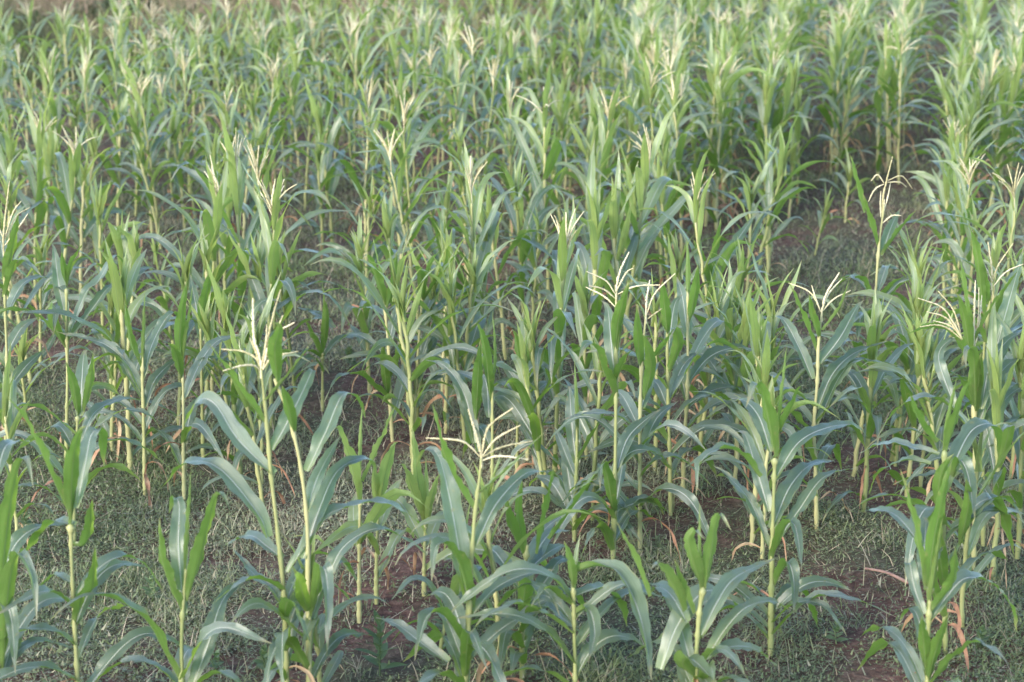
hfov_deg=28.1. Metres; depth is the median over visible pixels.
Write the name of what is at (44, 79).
maize plant
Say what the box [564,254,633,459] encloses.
maize plant
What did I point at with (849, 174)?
maize plant
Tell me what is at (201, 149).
maize plant
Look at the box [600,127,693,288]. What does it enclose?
maize plant
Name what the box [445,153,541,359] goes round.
maize plant
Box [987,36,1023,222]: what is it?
maize plant
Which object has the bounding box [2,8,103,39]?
plant
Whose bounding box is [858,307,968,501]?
maize plant
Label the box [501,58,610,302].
maize plant
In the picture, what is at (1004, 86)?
maize plant
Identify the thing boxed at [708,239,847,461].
maize plant
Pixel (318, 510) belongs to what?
maize plant
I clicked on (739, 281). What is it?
maize plant
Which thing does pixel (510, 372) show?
maize plant
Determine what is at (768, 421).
maize plant
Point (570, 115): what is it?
maize plant
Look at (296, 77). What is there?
maize plant
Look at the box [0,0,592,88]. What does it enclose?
dry grass
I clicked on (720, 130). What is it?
maize plant
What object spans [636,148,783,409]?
maize plant
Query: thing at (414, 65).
maize plant
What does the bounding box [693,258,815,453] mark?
maize plant
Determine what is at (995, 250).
maize plant
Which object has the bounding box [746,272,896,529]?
maize plant
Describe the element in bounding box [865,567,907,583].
dried maize leaf
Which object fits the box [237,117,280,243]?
maize plant
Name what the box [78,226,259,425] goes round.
maize plant
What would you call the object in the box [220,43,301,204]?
maize plant
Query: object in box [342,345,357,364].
weed plant
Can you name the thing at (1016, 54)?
maize plant
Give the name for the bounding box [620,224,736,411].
maize plant
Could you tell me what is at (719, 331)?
maize plant
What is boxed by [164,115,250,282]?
maize plant
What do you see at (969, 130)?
maize plant
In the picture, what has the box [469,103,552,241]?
maize plant
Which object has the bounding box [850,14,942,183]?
maize plant
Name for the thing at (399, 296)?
maize plant
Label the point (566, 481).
maize plant
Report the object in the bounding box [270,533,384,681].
maize plant
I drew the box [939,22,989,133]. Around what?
maize plant
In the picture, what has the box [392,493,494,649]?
maize plant
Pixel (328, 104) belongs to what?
maize plant
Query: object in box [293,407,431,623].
maize plant
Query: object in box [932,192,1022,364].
maize plant
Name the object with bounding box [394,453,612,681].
maize plant
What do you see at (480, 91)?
maize plant
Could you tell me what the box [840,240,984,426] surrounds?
maize plant
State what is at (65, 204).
maize plant
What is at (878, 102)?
maize plant
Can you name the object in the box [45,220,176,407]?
maize plant
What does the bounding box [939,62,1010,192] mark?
maize plant
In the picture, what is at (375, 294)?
maize plant
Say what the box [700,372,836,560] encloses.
maize plant
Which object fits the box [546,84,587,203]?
maize plant
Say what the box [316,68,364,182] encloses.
maize plant
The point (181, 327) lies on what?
maize plant
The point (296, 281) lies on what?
maize plant
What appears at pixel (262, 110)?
maize plant
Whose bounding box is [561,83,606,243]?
maize plant
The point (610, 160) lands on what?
maize plant
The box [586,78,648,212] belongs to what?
maize plant
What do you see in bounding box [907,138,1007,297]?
maize plant
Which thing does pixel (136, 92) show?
maize plant
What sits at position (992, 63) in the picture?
maize plant
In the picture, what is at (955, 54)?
maize plant
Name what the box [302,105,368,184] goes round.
maize plant
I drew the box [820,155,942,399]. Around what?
maize plant
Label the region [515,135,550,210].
maize plant
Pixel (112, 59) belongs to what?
maize plant
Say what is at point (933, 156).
maize plant
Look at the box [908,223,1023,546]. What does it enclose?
maize plant
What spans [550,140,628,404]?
maize plant
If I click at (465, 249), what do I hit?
maize plant
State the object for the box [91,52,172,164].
maize plant
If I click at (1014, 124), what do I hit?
maize plant
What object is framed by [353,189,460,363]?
maize plant
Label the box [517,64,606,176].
maize plant
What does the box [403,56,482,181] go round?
maize plant
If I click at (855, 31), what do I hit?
distant maize
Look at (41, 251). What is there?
maize plant
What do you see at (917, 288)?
maize plant
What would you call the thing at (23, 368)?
maize plant
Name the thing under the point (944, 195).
maize plant
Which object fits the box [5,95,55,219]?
maize plant
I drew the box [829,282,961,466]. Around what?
maize plant
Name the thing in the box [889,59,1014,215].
maize plant
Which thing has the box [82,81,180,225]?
maize plant
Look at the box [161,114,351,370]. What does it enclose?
maize plant
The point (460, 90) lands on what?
maize plant
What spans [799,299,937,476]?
maize plant
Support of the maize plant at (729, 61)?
on the ground at (394, 606)
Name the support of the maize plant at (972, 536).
on the ground at (394, 606)
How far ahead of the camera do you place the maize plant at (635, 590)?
8.09 m
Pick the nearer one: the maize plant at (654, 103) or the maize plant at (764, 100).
the maize plant at (764, 100)
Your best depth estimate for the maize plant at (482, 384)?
10.73 m
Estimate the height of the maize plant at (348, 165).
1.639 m
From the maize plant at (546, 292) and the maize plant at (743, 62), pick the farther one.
the maize plant at (743, 62)
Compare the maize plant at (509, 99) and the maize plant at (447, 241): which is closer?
the maize plant at (447, 241)
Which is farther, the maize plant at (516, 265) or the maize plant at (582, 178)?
the maize plant at (582, 178)
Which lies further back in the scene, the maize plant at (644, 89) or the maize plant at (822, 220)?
the maize plant at (644, 89)
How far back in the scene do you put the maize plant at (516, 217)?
14.32 m
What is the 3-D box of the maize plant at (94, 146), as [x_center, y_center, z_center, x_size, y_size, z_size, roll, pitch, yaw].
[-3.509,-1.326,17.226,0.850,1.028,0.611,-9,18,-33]
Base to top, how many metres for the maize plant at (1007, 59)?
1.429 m
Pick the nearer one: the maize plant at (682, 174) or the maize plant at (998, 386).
the maize plant at (998, 386)
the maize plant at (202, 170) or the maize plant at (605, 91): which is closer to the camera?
the maize plant at (202, 170)
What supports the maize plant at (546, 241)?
on the ground at (394, 606)
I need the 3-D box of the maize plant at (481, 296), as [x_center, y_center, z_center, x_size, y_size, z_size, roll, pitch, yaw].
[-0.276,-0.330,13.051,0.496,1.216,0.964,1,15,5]
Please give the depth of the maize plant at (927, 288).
12.81 m
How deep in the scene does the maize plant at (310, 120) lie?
18.61 m
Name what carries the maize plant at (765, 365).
on the ground at (394, 606)
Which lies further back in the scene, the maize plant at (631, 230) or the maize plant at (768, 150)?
the maize plant at (768, 150)
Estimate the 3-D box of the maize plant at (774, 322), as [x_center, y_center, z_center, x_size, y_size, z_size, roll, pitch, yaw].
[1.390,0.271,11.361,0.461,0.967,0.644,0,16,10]
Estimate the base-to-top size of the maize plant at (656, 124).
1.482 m
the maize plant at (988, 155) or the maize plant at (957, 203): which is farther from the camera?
the maize plant at (988, 155)
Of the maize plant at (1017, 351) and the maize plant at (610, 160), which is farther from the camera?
the maize plant at (610, 160)
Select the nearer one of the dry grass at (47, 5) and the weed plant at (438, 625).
the weed plant at (438, 625)
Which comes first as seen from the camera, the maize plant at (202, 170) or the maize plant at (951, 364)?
the maize plant at (951, 364)
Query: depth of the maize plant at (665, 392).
10.60 m
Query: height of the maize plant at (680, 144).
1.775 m
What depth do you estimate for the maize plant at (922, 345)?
10.52 m
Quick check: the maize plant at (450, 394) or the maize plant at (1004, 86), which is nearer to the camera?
the maize plant at (450, 394)
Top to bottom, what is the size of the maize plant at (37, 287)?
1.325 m
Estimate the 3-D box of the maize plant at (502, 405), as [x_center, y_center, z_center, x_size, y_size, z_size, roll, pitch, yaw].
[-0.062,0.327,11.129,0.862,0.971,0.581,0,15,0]
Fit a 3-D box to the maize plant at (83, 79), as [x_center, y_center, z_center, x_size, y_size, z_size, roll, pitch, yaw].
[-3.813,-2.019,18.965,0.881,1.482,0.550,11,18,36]
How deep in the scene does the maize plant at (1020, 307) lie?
11.18 m
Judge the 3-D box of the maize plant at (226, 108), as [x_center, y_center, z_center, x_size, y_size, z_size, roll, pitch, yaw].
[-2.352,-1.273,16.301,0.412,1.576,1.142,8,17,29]
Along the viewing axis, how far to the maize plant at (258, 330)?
11.11 m
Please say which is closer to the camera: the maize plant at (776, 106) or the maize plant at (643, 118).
the maize plant at (643, 118)
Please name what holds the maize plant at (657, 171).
on the ground at (394, 606)
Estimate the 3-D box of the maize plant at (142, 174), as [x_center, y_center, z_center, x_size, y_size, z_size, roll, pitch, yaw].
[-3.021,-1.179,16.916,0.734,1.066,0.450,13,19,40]
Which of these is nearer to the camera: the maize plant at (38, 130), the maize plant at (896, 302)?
the maize plant at (896, 302)
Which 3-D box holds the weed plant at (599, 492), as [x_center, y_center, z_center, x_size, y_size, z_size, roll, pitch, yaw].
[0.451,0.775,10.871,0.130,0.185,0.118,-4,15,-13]
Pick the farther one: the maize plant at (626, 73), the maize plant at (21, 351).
the maize plant at (626, 73)
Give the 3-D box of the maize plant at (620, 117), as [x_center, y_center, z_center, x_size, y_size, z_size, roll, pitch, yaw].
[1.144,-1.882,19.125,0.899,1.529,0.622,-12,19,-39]
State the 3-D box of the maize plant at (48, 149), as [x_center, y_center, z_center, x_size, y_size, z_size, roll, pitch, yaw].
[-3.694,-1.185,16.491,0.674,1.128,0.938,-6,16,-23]
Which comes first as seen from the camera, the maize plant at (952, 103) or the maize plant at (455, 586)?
the maize plant at (455, 586)
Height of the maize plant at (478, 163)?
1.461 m
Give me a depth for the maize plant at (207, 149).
15.98 m
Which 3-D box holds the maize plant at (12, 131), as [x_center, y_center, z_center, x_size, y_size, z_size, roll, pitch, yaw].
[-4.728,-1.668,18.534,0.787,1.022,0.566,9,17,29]
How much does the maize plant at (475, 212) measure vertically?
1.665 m
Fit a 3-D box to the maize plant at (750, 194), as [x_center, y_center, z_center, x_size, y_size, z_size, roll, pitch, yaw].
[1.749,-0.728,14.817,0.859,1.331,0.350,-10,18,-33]
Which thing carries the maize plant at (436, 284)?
on the ground at (394, 606)
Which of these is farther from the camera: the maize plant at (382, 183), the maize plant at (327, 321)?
the maize plant at (382, 183)
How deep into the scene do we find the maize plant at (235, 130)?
19.40 m
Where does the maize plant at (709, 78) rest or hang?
on the ground at (394, 606)
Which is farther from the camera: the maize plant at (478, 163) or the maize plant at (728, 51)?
the maize plant at (728, 51)
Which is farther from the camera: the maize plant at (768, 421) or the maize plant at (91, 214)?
the maize plant at (91, 214)
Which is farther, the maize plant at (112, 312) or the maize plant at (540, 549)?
the maize plant at (112, 312)
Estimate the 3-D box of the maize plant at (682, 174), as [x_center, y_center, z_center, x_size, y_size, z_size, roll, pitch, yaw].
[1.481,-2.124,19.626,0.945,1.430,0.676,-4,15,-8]
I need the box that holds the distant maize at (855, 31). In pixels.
[0,0,1023,175]
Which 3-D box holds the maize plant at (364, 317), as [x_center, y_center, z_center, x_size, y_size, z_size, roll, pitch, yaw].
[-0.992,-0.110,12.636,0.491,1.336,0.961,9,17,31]
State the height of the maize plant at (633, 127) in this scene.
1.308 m
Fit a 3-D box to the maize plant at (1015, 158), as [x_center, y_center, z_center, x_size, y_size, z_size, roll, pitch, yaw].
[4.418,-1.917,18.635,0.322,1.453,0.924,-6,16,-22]
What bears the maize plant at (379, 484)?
on the ground at (394, 606)
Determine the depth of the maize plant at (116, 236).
12.68 m
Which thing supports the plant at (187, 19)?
on the ground at (394, 606)
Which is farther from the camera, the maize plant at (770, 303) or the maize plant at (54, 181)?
the maize plant at (54, 181)
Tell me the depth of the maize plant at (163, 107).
18.79 m
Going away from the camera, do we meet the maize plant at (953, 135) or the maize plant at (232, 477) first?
the maize plant at (232, 477)
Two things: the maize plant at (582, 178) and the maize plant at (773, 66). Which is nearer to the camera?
the maize plant at (582, 178)
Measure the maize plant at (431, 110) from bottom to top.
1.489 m
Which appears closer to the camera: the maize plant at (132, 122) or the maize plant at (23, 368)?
the maize plant at (23, 368)
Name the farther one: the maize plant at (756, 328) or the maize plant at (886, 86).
the maize plant at (886, 86)
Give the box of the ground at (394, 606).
[0,0,1023,681]
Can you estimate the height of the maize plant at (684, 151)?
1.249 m
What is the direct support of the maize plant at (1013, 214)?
on the ground at (394, 606)
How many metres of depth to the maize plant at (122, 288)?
11.13 m
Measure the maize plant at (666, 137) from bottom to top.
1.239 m
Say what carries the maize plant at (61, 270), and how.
on the ground at (394, 606)
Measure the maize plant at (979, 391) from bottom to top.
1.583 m
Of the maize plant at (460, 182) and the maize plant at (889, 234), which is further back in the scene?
the maize plant at (460, 182)
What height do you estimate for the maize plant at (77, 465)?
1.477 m
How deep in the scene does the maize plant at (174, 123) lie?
17.60 m
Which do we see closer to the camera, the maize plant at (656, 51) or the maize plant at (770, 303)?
the maize plant at (770, 303)
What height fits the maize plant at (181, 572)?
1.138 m
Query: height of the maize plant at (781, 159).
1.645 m
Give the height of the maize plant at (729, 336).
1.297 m
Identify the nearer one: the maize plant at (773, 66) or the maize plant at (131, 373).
the maize plant at (131, 373)
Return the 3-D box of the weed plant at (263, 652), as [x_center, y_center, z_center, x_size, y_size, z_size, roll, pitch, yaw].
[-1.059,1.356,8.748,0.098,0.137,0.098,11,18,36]
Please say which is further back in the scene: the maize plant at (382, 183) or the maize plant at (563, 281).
the maize plant at (382, 183)
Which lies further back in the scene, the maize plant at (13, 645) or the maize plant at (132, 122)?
the maize plant at (132, 122)
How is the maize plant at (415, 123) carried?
on the ground at (394, 606)
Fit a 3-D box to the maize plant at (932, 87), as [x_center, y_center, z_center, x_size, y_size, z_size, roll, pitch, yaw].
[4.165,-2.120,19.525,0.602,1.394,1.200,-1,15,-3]
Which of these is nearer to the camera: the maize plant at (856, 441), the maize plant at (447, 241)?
the maize plant at (856, 441)
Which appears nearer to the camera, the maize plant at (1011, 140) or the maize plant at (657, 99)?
the maize plant at (1011, 140)
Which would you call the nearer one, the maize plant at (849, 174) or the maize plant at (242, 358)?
the maize plant at (242, 358)
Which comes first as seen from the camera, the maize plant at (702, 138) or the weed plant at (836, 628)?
the weed plant at (836, 628)
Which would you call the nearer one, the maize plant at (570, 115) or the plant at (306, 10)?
the maize plant at (570, 115)
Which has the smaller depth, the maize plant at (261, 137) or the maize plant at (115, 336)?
the maize plant at (115, 336)
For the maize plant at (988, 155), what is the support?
on the ground at (394, 606)
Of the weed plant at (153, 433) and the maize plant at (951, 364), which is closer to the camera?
the maize plant at (951, 364)
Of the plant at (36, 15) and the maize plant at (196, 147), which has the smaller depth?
the maize plant at (196, 147)
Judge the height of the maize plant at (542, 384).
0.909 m
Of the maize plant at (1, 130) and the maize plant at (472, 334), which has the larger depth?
the maize plant at (1, 130)
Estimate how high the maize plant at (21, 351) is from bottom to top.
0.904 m
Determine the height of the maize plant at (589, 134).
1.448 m
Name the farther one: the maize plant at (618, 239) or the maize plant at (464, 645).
the maize plant at (618, 239)
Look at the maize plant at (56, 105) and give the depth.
18.25 m
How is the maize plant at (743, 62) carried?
on the ground at (394, 606)
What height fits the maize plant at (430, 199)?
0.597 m
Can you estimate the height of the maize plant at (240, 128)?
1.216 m
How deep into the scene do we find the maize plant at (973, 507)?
8.79 m
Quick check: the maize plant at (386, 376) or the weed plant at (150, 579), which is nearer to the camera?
the weed plant at (150, 579)
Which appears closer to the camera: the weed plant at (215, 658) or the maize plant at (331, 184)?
the weed plant at (215, 658)
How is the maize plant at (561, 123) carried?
on the ground at (394, 606)
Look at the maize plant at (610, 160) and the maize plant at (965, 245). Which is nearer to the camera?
the maize plant at (965, 245)
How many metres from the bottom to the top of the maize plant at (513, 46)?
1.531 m
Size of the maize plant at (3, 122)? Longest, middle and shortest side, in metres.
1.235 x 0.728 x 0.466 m
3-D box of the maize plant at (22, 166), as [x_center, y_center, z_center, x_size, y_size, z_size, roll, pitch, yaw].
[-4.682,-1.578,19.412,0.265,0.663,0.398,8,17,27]
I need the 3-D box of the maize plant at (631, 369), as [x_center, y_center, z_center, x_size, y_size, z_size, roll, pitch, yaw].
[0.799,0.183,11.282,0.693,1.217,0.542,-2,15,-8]
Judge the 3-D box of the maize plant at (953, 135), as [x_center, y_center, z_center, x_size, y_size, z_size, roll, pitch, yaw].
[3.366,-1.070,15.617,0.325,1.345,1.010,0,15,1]
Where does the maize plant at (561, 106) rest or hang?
on the ground at (394, 606)
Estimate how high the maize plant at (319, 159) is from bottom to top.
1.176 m
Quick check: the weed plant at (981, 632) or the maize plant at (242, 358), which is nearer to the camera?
the weed plant at (981, 632)
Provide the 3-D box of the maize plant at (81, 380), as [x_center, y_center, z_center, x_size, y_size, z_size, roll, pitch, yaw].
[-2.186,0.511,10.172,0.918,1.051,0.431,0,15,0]
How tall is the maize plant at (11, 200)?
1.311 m
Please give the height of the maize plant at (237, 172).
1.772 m
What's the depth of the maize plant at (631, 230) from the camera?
14.24 m
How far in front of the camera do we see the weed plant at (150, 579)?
9.54 m
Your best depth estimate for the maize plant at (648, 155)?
13.43 m
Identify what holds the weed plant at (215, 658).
on the ground at (394, 606)
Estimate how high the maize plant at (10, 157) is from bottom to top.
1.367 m
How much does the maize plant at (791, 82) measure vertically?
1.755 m
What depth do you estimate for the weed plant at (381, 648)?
8.72 m
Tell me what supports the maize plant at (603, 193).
on the ground at (394, 606)
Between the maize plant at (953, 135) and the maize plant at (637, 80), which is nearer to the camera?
the maize plant at (953, 135)
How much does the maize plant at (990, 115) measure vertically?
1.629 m
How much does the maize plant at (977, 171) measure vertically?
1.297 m
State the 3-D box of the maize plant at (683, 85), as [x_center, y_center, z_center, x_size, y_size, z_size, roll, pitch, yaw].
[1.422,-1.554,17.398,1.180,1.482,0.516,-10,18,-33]
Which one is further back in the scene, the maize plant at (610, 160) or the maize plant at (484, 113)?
the maize plant at (484, 113)
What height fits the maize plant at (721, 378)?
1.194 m
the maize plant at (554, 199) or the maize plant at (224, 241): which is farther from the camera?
the maize plant at (554, 199)
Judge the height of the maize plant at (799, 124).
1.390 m
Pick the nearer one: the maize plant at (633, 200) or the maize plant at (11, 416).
the maize plant at (11, 416)
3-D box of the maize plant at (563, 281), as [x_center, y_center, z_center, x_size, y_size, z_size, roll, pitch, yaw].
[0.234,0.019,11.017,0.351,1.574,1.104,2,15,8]
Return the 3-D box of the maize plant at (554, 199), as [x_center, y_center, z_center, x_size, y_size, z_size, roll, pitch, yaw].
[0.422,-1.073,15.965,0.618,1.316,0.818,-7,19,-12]
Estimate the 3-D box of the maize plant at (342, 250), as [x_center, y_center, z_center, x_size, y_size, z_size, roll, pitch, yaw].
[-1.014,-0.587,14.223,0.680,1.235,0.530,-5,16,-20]
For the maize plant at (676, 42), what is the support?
on the ground at (394, 606)
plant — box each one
[0,79,42,174]
[0,80,74,302]
[0,87,29,183]
[0,94,52,232]
[0,103,24,194]
[0,129,54,278]
[0,150,59,322]
[0,181,47,439]
[0,201,96,384]
[0,244,151,463]
[0,312,77,425]
[0,343,64,562]
[0,350,169,541]
[0,390,179,681]
[0,439,95,681]
[1,36,107,178]
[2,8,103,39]
[3,70,78,185]
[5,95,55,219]
[11,225,83,367]
[12,242,197,470]
[17,142,30,194]
[18,125,99,264]
[18,510,31,526]
[31,90,102,207]
[32,45,83,187]
[32,141,127,293]
[43,122,108,317]
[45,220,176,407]
[47,176,152,337]
[50,473,271,681]
[51,128,98,237]
[51,233,167,461]
[52,159,111,290]
[54,46,138,193]
[54,123,128,241]
[56,295,177,507]
[62,0,197,28]
[76,20,171,194]
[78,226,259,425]
[81,275,144,449]
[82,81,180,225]
[83,209,173,372]
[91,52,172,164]
[98,46,202,235]
[99,133,185,252]
[112,73,170,232]
[113,224,198,343]
[119,128,171,215]
[126,147,257,390]
[132,257,281,474]
[137,90,222,224]
[138,216,269,390]
[139,39,242,193]
[140,55,184,202]
[140,574,163,601]
[141,0,305,26]
[141,267,251,457]
[142,280,240,499]
[147,430,161,447]
[149,292,279,466]
[157,5,216,38]
[159,113,311,364]
[160,78,273,245]
[160,290,352,681]
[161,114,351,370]
[162,100,205,228]
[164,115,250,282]
[177,115,208,175]
[184,169,237,328]
[186,121,237,272]
[188,118,277,244]
[193,149,220,177]
[193,308,309,504]
[195,79,315,228]
[196,77,277,191]
[196,273,319,484]
[199,228,318,417]
[208,69,290,184]
[209,650,224,670]
[219,152,349,434]
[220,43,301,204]
[232,322,428,681]
[235,228,334,391]
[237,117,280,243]
[243,48,346,201]
[248,76,359,247]
[252,27,322,175]
[253,644,277,669]
[254,0,355,36]
[258,72,297,181]
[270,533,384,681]
[272,96,347,210]
[284,52,357,191]
[284,62,437,258]
[287,284,353,410]
[290,128,347,257]
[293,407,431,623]
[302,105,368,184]
[304,215,425,401]
[311,241,482,457]
[312,172,413,320]
[315,442,415,604]
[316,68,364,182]
[321,257,511,474]
[324,67,444,214]
[324,236,415,441]
[337,77,465,272]
[338,248,471,421]
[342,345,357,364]
[344,110,394,221]
[349,129,444,258]
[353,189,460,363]
[354,235,490,426]
[354,610,405,675]
[355,62,435,255]
[356,124,478,335]
[375,42,427,191]
[375,406,554,681]
[383,190,496,407]
[384,427,521,601]
[388,42,471,187]
[389,238,538,428]
[391,256,528,443]
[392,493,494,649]
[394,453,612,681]
[402,151,514,272]
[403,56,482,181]
[404,113,518,273]
[404,140,524,371]
[405,169,485,303]
[406,209,479,403]
[408,24,539,184]
[411,167,453,233]
[413,42,489,218]
[416,252,477,433]
[423,324,569,474]
[424,311,560,493]
[428,188,510,373]
[429,53,542,217]
[432,599,444,629]
[444,535,664,681]
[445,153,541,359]
[456,171,487,291]
[465,291,613,487]
[466,69,551,259]
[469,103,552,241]
[477,165,589,311]
[477,360,650,545]
[479,316,570,460]
[479,455,607,681]
[482,150,564,317]
[485,26,525,183]
[490,112,558,229]
[491,203,585,347]
[494,312,603,511]
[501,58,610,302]
[501,182,632,354]
[507,71,570,210]
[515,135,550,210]
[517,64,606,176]
[521,95,584,209]
[527,198,590,471]
[528,126,585,269]
[529,252,678,570]
[536,100,620,234]
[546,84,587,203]
[546,89,586,194]
[546,274,714,561]
[546,320,666,520]
[547,149,637,295]
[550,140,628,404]
[558,68,649,275]
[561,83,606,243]
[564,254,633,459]
[566,123,637,224]
[567,99,640,240]
[567,149,663,393]
[568,137,670,304]
[569,121,590,160]
[571,168,693,349]
[572,78,623,160]
[578,160,669,328]
[579,282,763,515]
[583,59,691,192]
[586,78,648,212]
[593,46,720,248]
[594,41,645,180]
[596,56,656,180]
[596,95,711,355]
[596,473,608,499]
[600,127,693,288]
[603,269,724,471]
[604,88,659,217]
[616,506,788,681]
[617,44,680,128]
[620,17,698,157]
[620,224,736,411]
[621,26,693,176]
[621,58,660,187]
[624,48,703,185]
[625,243,798,501]
[632,66,744,220]
[633,112,699,267]
[634,152,691,301]
[635,67,716,217]
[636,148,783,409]
[639,86,710,204]
[641,57,738,253]
[645,25,695,188]
[654,47,778,226]
[654,62,697,147]
[655,46,756,224]
[657,213,783,393]
[658,268,785,454]
[659,282,785,489]
[666,223,817,422]
[679,74,732,210]
[681,74,767,230]
[682,108,717,236]
[683,330,844,546]
[684,29,761,193]
[685,48,754,203]
[688,25,758,173]
[689,37,762,216]
[689,340,890,655]
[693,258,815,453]
[694,261,784,456]
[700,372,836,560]
[701,147,807,302]
[703,136,816,282]
[706,22,752,180]
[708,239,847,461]
[709,32,839,186]
[717,301,796,467]
[719,294,842,507]
[731,49,812,223]
[731,110,848,289]
[733,48,809,179]
[734,43,825,173]
[744,54,834,179]
[746,44,785,184]
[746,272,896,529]
[752,121,795,265]
[783,123,801,217]
[784,83,838,204]
[796,185,850,254]
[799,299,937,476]
[812,61,897,183]
[813,145,875,223]
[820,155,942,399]
[822,289,933,522]
[825,618,847,643]
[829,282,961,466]
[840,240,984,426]
[848,303,971,504]
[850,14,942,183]
[852,372,1023,670]
[857,458,1017,681]
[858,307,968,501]
[867,213,978,369]
[869,60,921,179]
[872,398,1023,627]
[878,257,1023,569]
[879,315,986,486]
[880,250,957,461]
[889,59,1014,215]
[900,150,1017,329]
[902,53,993,219]
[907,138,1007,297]
[907,157,1023,378]
[908,87,1023,237]
[908,89,1023,251]
[908,147,1008,311]
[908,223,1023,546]
[912,137,997,343]
[913,28,1023,189]
[914,74,1020,234]
[916,88,1018,219]
[927,42,998,127]
[928,28,985,179]
[928,116,979,286]
[928,233,1023,404]
[931,39,988,197]
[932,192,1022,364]
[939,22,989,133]
[939,42,1023,180]
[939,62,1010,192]
[940,59,1023,217]
[941,222,1018,351]
[957,294,1023,589]
[961,301,1023,558]
[970,29,1023,217]
[972,625,990,647]
[973,47,1023,204]
[974,33,1023,191]
[978,257,1023,478]
[983,101,1023,240]
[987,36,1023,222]
[1004,37,1023,176]
[1015,88,1023,212]
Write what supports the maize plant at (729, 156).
on the ground at (394, 606)
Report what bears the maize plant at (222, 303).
on the ground at (394, 606)
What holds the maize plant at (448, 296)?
on the ground at (394, 606)
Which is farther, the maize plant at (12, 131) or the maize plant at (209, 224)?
the maize plant at (12, 131)
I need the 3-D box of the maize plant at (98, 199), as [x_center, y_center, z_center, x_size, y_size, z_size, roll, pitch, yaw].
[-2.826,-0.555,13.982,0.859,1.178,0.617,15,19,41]
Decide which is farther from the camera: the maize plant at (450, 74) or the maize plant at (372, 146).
the maize plant at (450, 74)
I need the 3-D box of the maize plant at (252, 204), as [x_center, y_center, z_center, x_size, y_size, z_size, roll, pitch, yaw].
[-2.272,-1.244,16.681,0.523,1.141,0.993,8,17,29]
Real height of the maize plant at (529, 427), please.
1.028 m
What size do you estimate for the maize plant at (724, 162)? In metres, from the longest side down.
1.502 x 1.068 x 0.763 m
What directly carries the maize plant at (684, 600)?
on the ground at (394, 606)
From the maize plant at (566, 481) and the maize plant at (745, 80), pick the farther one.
the maize plant at (745, 80)
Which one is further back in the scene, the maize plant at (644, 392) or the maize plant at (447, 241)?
the maize plant at (447, 241)
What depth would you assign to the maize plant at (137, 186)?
18.41 m
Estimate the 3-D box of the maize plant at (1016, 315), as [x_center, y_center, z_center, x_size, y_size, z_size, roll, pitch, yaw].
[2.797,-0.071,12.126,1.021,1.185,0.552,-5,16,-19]
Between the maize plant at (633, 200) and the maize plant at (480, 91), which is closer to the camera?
the maize plant at (633, 200)
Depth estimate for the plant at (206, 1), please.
33.10 m
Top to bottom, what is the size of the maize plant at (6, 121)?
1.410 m
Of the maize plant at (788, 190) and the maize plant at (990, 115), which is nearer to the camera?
the maize plant at (788, 190)
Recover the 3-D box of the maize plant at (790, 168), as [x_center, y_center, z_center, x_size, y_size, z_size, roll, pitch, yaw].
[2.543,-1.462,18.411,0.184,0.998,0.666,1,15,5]
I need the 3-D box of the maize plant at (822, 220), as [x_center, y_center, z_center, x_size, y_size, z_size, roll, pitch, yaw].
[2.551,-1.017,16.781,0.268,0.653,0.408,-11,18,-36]
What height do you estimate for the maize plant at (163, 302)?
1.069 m
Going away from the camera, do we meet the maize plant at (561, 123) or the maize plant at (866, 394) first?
the maize plant at (866, 394)
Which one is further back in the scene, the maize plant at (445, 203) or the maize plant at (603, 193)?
the maize plant at (603, 193)
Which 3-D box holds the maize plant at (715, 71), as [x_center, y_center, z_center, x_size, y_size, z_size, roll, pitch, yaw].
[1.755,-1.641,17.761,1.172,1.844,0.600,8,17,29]
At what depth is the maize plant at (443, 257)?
12.76 m
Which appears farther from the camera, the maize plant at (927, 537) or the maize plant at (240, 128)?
the maize plant at (240, 128)
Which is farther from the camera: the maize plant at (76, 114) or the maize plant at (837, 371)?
the maize plant at (76, 114)
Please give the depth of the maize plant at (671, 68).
17.92 m
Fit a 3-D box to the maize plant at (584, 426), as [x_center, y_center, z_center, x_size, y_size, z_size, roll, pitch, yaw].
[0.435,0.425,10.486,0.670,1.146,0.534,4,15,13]
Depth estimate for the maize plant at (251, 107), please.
17.73 m
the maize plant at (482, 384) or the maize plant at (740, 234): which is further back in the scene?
the maize plant at (740, 234)
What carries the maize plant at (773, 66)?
on the ground at (394, 606)
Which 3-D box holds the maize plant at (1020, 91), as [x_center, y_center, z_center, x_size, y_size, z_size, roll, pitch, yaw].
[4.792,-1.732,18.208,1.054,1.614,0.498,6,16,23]
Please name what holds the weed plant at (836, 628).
on the ground at (394, 606)
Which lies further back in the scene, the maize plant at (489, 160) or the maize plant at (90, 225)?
the maize plant at (489, 160)
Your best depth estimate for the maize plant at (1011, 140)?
15.94 m
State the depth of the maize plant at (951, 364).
10.96 m
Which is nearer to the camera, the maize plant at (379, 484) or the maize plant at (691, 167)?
the maize plant at (379, 484)
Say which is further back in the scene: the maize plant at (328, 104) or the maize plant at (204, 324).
the maize plant at (328, 104)
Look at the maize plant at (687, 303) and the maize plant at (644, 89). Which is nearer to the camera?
the maize plant at (687, 303)
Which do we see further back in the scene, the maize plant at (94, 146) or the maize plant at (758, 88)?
the maize plant at (758, 88)
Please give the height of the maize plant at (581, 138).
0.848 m
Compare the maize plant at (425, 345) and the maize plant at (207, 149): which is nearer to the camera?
the maize plant at (425, 345)

